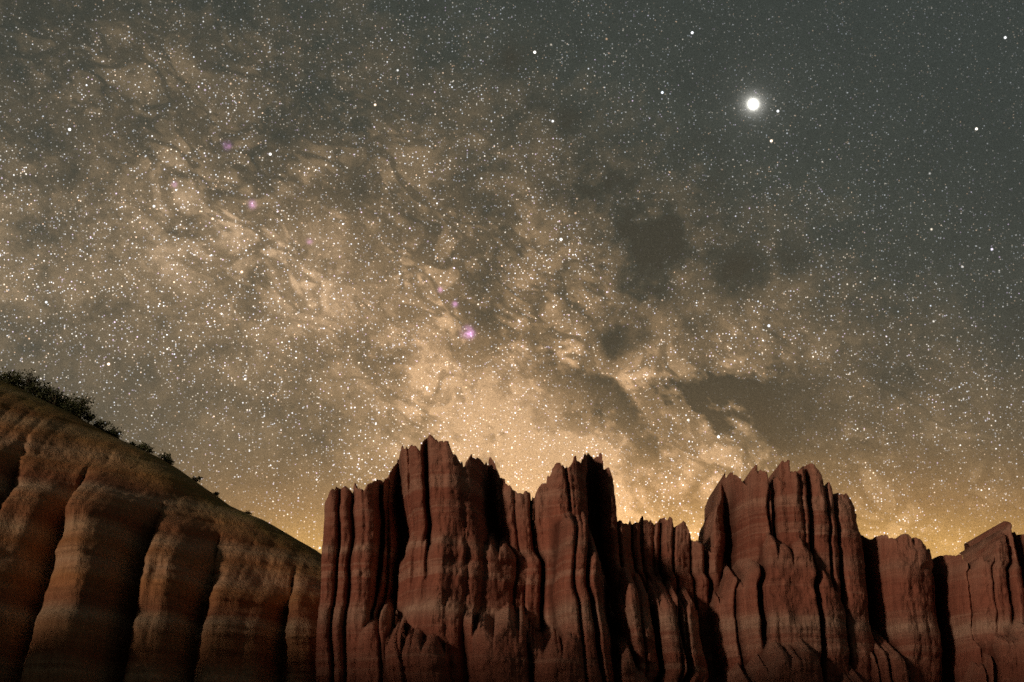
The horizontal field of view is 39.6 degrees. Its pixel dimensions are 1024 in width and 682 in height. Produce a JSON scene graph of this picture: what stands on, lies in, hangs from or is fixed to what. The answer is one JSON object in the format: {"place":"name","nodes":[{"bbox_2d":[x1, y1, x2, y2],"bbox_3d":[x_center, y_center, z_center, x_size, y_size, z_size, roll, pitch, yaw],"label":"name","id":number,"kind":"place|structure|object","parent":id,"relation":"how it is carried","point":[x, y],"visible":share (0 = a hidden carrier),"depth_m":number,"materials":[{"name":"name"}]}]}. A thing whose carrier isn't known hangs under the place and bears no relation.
{"place":"outdoors","nodes":[
{"label":"outdoors","id":0,"kind":"place"},
{"bbox_2d":[0,380,321,681],"bbox_3d":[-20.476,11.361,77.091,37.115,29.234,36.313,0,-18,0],"label":"cliff","id":1,"kind":"structure","parent":0,"point":[122,561],"depth_m":73.28,"materials":[{"name":"stone"}]},
{"bbox_2d":[0,367,251,514],"bbox_3d":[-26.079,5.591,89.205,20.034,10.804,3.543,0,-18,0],"label":"ridge shrubs","id":2,"kind":"object","parent":1,"relation":"on","point":[49,394],"visible":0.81,"depth_m":89.16,"materials":[{"name":"green plant"}]},
{"bbox_2d":[0,0,1023,558],"label":"sky","id":3,"kind":"structure","parent":0,"point":[284,248],"materials":[{"name":"grey"}]},
{"label":"ground","id":4,"kind":"structure","parent":0,"visible":0},
{"bbox_2d":[315,435,1023,681],"bbox_3d":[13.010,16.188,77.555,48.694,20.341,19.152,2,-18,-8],"label":"rock cliff","id":5,"kind":"structure","parent":4,"relation":"on","point":[440,562],"depth_m":73.43,"materials":[{"name":"stone"}]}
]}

